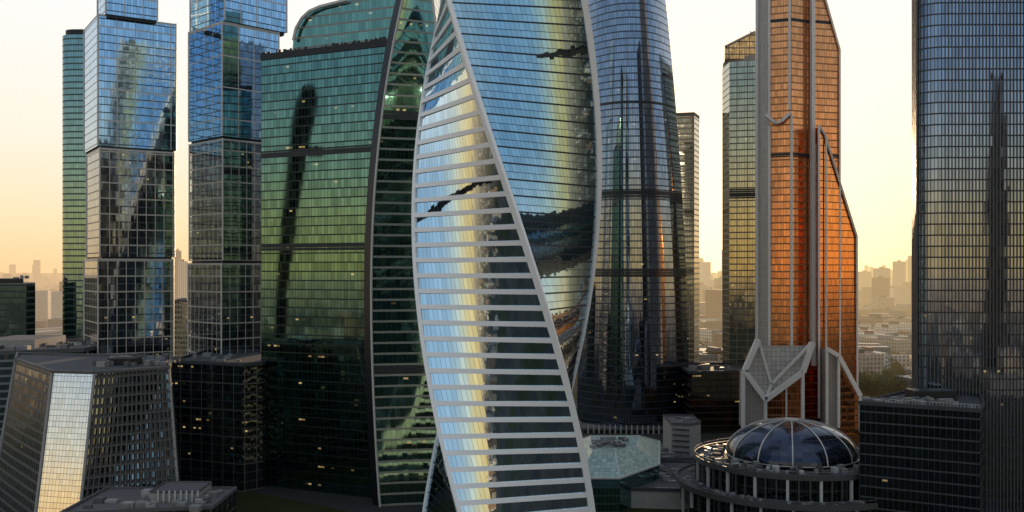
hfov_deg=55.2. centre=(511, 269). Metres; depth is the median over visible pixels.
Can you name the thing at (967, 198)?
finned skyscraper
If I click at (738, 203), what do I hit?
olive glass tower
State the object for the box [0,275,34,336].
dark office block
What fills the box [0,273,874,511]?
ground
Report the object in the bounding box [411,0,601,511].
twisted skyscraper
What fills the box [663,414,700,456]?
plant building
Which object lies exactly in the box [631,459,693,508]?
lowrise annex
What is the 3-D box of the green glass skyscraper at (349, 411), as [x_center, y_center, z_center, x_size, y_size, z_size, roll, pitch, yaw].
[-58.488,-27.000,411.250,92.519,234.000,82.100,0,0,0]
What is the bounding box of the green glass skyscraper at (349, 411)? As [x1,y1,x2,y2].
[260,0,439,506]
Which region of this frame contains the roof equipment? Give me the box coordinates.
[92,354,183,366]
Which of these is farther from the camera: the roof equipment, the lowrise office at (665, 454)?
the lowrise office at (665, 454)
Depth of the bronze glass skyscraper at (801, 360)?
477.52 m
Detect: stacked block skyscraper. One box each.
[83,0,176,356]
[187,0,287,354]
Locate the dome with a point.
(776, 449)
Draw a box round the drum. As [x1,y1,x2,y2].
[676,441,877,511]
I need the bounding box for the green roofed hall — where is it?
[583,435,659,511]
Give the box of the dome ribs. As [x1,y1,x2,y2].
[725,417,858,467]
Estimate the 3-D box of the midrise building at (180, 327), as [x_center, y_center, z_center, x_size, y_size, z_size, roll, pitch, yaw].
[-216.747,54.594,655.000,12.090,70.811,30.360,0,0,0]
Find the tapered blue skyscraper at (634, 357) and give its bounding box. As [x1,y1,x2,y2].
[577,0,688,433]
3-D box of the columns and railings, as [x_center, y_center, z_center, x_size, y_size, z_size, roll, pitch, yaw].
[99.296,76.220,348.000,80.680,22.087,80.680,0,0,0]
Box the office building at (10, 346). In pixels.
[0,335,95,436]
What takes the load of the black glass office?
on the ground
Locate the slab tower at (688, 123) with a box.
[676,112,699,361]
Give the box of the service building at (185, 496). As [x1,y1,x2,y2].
[60,481,236,511]
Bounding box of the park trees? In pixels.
[35,288,911,397]
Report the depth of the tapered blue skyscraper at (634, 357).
549.11 m
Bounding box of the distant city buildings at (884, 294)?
[0,249,911,393]
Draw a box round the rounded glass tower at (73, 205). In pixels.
[62,29,88,338]
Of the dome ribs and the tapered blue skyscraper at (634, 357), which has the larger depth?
the tapered blue skyscraper at (634, 357)
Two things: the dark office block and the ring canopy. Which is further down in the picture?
the ring canopy
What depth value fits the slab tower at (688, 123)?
656.34 m
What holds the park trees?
on the ground
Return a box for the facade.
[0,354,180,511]
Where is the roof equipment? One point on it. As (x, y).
(129, 360)
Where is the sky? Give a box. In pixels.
[0,0,911,272]
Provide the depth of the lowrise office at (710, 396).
537.33 m
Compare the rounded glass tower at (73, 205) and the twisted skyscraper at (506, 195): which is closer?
the twisted skyscraper at (506, 195)
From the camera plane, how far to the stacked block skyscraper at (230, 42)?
454.90 m
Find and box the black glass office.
[858,388,984,511]
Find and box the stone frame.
[0,352,178,511]
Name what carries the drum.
on the ground
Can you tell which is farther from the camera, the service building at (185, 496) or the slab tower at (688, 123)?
the slab tower at (688, 123)
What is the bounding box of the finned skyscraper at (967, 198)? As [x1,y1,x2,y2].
[912,0,1023,511]
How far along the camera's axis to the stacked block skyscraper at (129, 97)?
459.47 m
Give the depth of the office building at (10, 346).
448.12 m
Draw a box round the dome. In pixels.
[727,419,858,466]
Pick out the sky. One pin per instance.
(874, 36)
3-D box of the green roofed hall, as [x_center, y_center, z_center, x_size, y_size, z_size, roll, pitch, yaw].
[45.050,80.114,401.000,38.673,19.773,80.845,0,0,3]
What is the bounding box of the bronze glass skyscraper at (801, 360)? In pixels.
[739,0,862,446]
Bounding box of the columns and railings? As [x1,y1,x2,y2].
[676,438,871,511]
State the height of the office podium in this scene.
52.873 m
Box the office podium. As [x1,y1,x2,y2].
[172,350,265,491]
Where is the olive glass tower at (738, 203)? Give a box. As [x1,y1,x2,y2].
[722,31,754,366]
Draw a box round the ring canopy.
[681,442,864,504]
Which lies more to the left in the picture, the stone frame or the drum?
the stone frame
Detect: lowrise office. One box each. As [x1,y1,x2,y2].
[660,440,694,462]
[681,362,741,433]
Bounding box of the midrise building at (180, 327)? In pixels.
[174,298,186,356]

